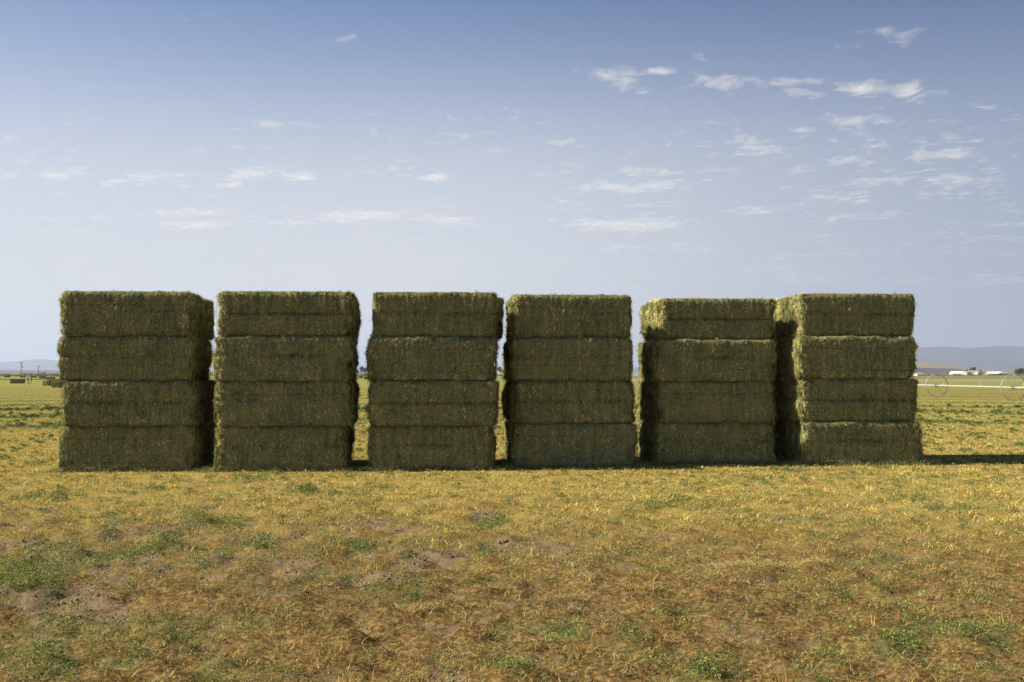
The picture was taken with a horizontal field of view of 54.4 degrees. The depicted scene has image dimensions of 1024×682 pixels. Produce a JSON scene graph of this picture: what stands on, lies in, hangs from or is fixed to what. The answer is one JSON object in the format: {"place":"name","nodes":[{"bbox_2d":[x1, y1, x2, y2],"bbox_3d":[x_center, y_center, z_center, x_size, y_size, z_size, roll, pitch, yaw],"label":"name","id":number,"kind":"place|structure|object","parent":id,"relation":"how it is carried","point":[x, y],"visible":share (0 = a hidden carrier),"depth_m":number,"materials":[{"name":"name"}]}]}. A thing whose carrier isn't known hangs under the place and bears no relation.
{"place":"outdoors","nodes":[
{"label":"outdoors","id":0,"kind":"place"},
{"bbox_2d":[0,370,211,373],"bbox_3d":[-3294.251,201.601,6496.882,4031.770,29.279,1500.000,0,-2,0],"label":"hill","id":1,"kind":"structure","parent":0,"point":[27,371],"depth_m":6102.79,"materials":[{"name":"grey"}]},
{"bbox_2d":[0,359,366,373],"bbox_3d":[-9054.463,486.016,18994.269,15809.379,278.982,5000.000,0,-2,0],"label":"mountains","id":2,"kind":"structure","parent":0,"point":[43,364],"depth_m":17685.54,"materials":[{"name":"grey"}]},
{"bbox_2d":[0,374,1023,681],"bbox_3d":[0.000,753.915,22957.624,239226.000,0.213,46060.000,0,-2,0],"label":"field","id":3,"kind":"structure","parent":0,"point":[620,602],"depth_m":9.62,"materials":[{"name":"yellow plant"}]},
{"bbox_2d":[10,380,24,383],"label":"hay bale","id":4,"kind":"object","parent":3,"relation":"on","point":[17,381],"visible":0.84,"depth_m":197.26},
{"bbox_2d":[0,374,59,384],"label":"irrigation wheel line","id":5,"kind":"object","parent":3,"relation":"on","point":[31,379],"visible":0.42,"depth_m":177.81,"materials":[{"name":"metal"}]},
{"bbox_2d":[42,380,59,385],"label":"hay bale","id":6,"kind":"object","parent":3,"relation":"on","point":[46,382],"visible":0.49,"depth_m":161.74},
{"bbox_2d":[51,381,64,387],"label":"hay bale","id":7,"kind":"object","parent":3,"relation":"on","point":[56,384],"visible":0.63,"depth_m":138.68},
{"bbox_2d":[55,423,213,471],"bbox_3d":[-7.713,2.198,20.450,3.012,1.119,1.405,0,-2,-4],"label":"hay bale","id":8,"kind":"object","parent":3,"relation":"on","point":[125,448],"visible":0.81,"depth_m":19.87},
{"bbox_2d":[59,379,213,429],"bbox_3d":[-7.690,1.288,20.447,2.941,1.097,1.419,0,-2,-4],"label":"hay bale","id":9,"kind":"object","parent":8,"relation":"on","point":[177,403],"visible":0.93,"depth_m":19.87},
{"bbox_2d":[55,334,210,382],"bbox_3d":[-7.758,0.405,20.525,2.985,1.135,1.402,0,-2,-3],"label":"hay bale","id":10,"kind":"object","parent":9,"relation":"on","point":[134,358],"visible":0.93,"depth_m":19.93},
{"bbox_2d":[58,289,206,337],"bbox_3d":[-7.795,-0.506,20.534,2.820,1.112,1.435,0,-2,-4],"label":"hay bale","id":11,"kind":"object","parent":10,"relation":"on","point":[117,313],"visible":0.98,"depth_m":19.94},
{"bbox_2d":[208,421,216,461],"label":"hay bale","id":12,"kind":"object","parent":3,"relation":"on","point":[211,428],"visible":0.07,"depth_m":22.00},
{"bbox_2d":[205,379,217,423],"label":"hay bale","id":13,"kind":"object","parent":12,"relation":"on","point":[213,386],"visible":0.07,"depth_m":21.76},
{"bbox_2d":[206,340,212,379],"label":"hay bale","id":14,"kind":"object","parent":13,"relation":"on","point":[210,355],"visible":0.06,"depth_m":22.13},
{"bbox_2d":[200,298,217,341],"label":"hay bale","id":15,"kind":"object","parent":14,"relation":"on","point":[208,330],"visible":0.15,"depth_m":21.95},
{"bbox_2d":[0,372,501,376],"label":"scrub","id":16,"kind":"object","parent":3,"relation":"on","point":[56,374],"visible":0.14,"depth_m":668.21,"materials":[{"name":"green plant"}]},
{"bbox_2d":[212,425,354,471],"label":"hay bale","id":17,"kind":"object","parent":3,"relation":"on","point":[290,447],"visible":0.81,"depth_m":19.88},
{"bbox_2d":[212,379,359,428],"bbox_3d":[-4.597,1.292,20.459,2.986,1.112,1.435,0,-2,-4],"label":"hay bale","id":18,"kind":"object","parent":17,"relation":"on","point":[240,403],"visible":0.91,"depth_m":19.89},
{"bbox_2d":[210,333,361,382],"bbox_3d":[-4.637,0.392,20.484,3.043,1.118,1.401,0,-2,-3],"label":"hay bale","id":19,"kind":"object","parent":18,"relation":"on","point":[249,357],"visible":0.98,"depth_m":19.88},
{"bbox_2d":[215,290,362,337],"bbox_3d":[-4.571,-0.509,20.542,2.948,1.100,1.431,0,-2,-4],"label":"hay bale","id":20,"kind":"object","parent":19,"relation":"on","point":[295,313],"visible":0.93,"depth_m":19.96},
{"bbox_2d":[351,425,356,460],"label":"hay bale","id":21,"kind":"object","parent":3,"relation":"on","point":[353,448],"visible":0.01,"depth_m":22.06},
{"bbox_2d":[355,390,359,420],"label":"hay bale","id":22,"kind":"object","parent":21,"relation":"on","point":[357,410],"visible":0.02,"depth_m":22.09},
{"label":"hay bale","id":23,"kind":"object","parent":22,"relation":"on","visible":0},
{"bbox_2d":[355,307,361,339],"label":"hay bale","id":24,"kind":"object","parent":23,"relation":"on","point":[361,325],"visible":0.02,"depth_m":22.20},
{"bbox_2d":[365,425,497,470],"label":"hay bale","id":25,"kind":"object","parent":3,"relation":"on","point":[439,447],"visible":0.9,"depth_m":20.05},
{"bbox_2d":[364,378,500,427],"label":"hay bale","id":26,"kind":"object","parent":25,"relation":"on","point":[433,403],"visible":0.94,"depth_m":20.04},
{"bbox_2d":[364,334,501,383],"bbox_3d":[-1.647,0.405,20.684,2.904,1.119,1.405,0,-2,-4],"label":"hay bale","id":27,"kind":"object","parent":26,"relation":"on","point":[422,358],"visible":0.98,"depth_m":20.09},
{"bbox_2d":[370,291,498,337],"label":"hay bale","id":28,"kind":"object","parent":27,"relation":"on","point":[447,314],"visible":0.94,"depth_m":20.14},
{"bbox_2d":[40,452,939,472],"bbox_3d":[-0.172,2.567,21.602,18.637,0.203,3.610,0,-2,-6],"label":"loose hay","id":29,"kind":"object","parent":3,"relation":"on","point":[352,464],"visible":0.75,"depth_m":20.44,"materials":[{"name":"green plant"}]},
{"bbox_2d":[502,420,508,460],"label":"hay bale","id":30,"kind":"object","parent":3,"relation":"on","point":[506,436],"visible":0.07,"depth_m":22.63},
{"bbox_2d":[499,381,509,421],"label":"hay bale","id":31,"kind":"object","parent":30,"relation":"on","point":[505,402],"visible":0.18,"depth_m":22.23},
{"bbox_2d":[500,339,512,381],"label":"hay bale","id":32,"kind":"object","parent":31,"relation":"on","point":[505,367],"visible":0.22,"depth_m":22.37},
{"bbox_2d":[504,298,509,341],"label":"hay bale","id":33,"kind":"object","parent":32,"relation":"on","point":[506,316],"visible":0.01,"depth_m":22.62},
{"bbox_2d":[0,478,1018,681],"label":"soil clods","id":34,"kind":"object","parent":3,"relation":"on","point":[423,559],"visible":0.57,"depth_m":10.10,"materials":[{"name":"brown soil"}]},
{"bbox_2d":[0,404,1023,681],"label":"green regrowth","id":35,"kind":"object","parent":3,"relation":"on","point":[492,516],"visible":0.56,"depth_m":10.21,"materials":[{"name":"green plant"}]},
{"bbox_2d":[0,416,1023,681],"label":"loose straw","id":36,"kind":"object","parent":3,"relation":"on","point":[544,556],"visible":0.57,"depth_m":9.80,"materials":[{"name":"yellow plant"}]},
{"bbox_2d":[505,421,638,467],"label":"hay bale","id":37,"kind":"object","parent":3,"relation":"on","point":[606,444],"visible":0.87,"depth_m":20.67},
{"bbox_2d":[506,380,635,425],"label":"hay bale","id":38,"kind":"object","parent":37,"relation":"on","point":[567,402],"visible":0.89,"depth_m":20.73},
{"bbox_2d":[505,336,634,383],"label":"hay bale","id":39,"kind":"object","parent":38,"relation":"on","point":[596,359],"visible":0.98,"depth_m":20.76},
{"bbox_2d":[505,293,632,339],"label":"hay bale","id":40,"kind":"object","parent":39,"relation":"on","point":[555,315],"visible":0.97,"depth_m":20.80},
{"bbox_2d":[635,419,646,458],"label":"hay bale","id":41,"kind":"object","parent":3,"relation":"on","point":[641,440],"visible":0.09,"depth_m":23.09},
{"bbox_2d":[636,379,648,422],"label":"hay bale","id":42,"kind":"object","parent":41,"relation":"on","point":[642,413],"visible":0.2,"depth_m":23.10},
{"bbox_2d":[636,342,646,380],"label":"hay bale","id":43,"kind":"object","parent":42,"relation":"on","point":[641,354],"visible":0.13,"depth_m":23.34},
{"bbox_2d":[637,303,648,342],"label":"hay bale","id":44,"kind":"object","parent":43,"relation":"on","point":[643,316],"visible":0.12,"depth_m":23.43},
{"bbox_2d":[642,420,775,464],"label":"hay bale","id":45,"kind":"object","parent":3,"relation":"on","point":[664,442],"visible":0.84,"depth_m":21.35},
{"bbox_2d":[645,380,778,423],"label":"hay bale","id":46,"kind":"object","parent":45,"relation":"on","point":[695,402],"visible":0.92,"depth_m":21.37},
{"bbox_2d":[643,337,776,383],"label":"hay bale","id":47,"kind":"object","parent":46,"relation":"on","point":[705,360],"visible":0.99,"depth_m":21.34},
{"bbox_2d":[644,296,778,341],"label":"hay bale","id":48,"kind":"object","parent":47,"relation":"on","point":[714,318],"visible":0.91,"depth_m":21.48},
{"bbox_2d":[772,418,788,459],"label":"hay bale","id":49,"kind":"object","parent":3,"relation":"on","point":[780,446],"visible":0.19,"depth_m":22.87},
{"bbox_2d":[770,377,787,420],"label":"hay bale","id":50,"kind":"object","parent":49,"relation":"on","point":[777,392],"visible":0.12,"depth_m":22.69},
{"bbox_2d":[773,338,782,378],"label":"hay bale","id":51,"kind":"object","parent":50,"relation":"on","point":[779,367],"visible":0.1,"depth_m":22.76},
{"bbox_2d":[771,297,783,339],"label":"hay bale","id":52,"kind":"object","parent":51,"relation":"on","point":[778,320],"visible":0.06,"depth_m":22.73},
{"bbox_2d":[783,419,925,464],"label":"hay bale","id":53,"kind":"object","parent":3,"relation":"on","point":[867,441],"visible":0.85,"depth_m":21.21},
{"bbox_2d":[781,377,920,422],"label":"hay bale","id":54,"kind":"object","parent":53,"relation":"on","point":[837,400],"visible":0.98,"depth_m":21.31},
{"bbox_2d":[779,334,918,382],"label":"hay bale","id":55,"kind":"object","parent":54,"relation":"on","point":[845,357],"visible":1,"depth_m":21.33},
{"bbox_2d":[780,292,916,338],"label":"hay bale","id":56,"kind":"object","parent":55,"relation":"on","point":[836,314],"visible":0.94,"depth_m":21.44},
{"bbox_2d":[949,371,963,374],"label":"shed","id":57,"kind":"structure","parent":3,"relation":"on","point":[956,372],"depth_m":1001.08,"materials":[{"name":"white metal"}]},
{"bbox_2d":[912,374,1023,375],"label":"scrub","id":58,"kind":"object","parent":3,"relation":"on","point":[973,375],"visible":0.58,"depth_m":965.05,"materials":[{"name":"green plant"}]},
{"bbox_2d":[917,374,1023,400],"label":"irrigation wheel line","id":59,"kind":"object","parent":3,"relation":"on","point":[1001,386],"visible":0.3,"depth_m":76.52,"materials":[{"name":"metal"}]},
{"bbox_2d":[985,371,1001,374],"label":"shed","id":60,"kind":"structure","parent":3,"relation":"on","point":[992,372],"depth_m":1011.47,"materials":[{"name":"white metal"}]},
{"bbox_2d":[0,0,1023,373],"label":"sky","id":61,"kind":"structure","parent":0,"point":[490,146],"materials":[{"name":"blue"}]},
{"bbox_2d":[253,70,907,223],"bbox_3d":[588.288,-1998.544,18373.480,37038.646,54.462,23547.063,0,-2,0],"label":"cloud","id":62,"kind":"structure","parent":0,"point":[658,71],"depth_m":9108.37,"materials":[{"name":"white"}]},
{"bbox_2d":[633,346,1023,373],"bbox_3d":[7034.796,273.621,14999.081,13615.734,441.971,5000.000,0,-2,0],"label":"mountains","id":63,"kind":"structure","parent":0,"point":[1003,358],"depth_m":13571.94,"materials":[{"name":"grey"}]},
{"bbox_2d":[913,368,1014,373],"bbox_3d":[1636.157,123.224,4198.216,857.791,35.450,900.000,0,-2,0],"label":"hill","id":64,"kind":"structure","parent":0,"point":[934,370],"depth_m":3925.37,"materials":[{"name":"grey"}]},
{"bbox_2d":[915,361,1023,373],"bbox_3d":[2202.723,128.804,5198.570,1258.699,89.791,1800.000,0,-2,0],"label":"hill","id":65,"kind":"structure","parent":0,"point":[924,365],"depth_m":4627.14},
{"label":"hay bale","id":66,"kind":"object","parent":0,"visible":0},
{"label":"hay bale","id":67,"kind":"object","parent":66,"relation":"on","visible":0},
{"bbox_2d":[495,297,505,340],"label":"hay bale","id":68,"kind":"object","parent":67,"relation":"on","point":[500,322],"visible":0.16,"depth_m":21.49}
]}

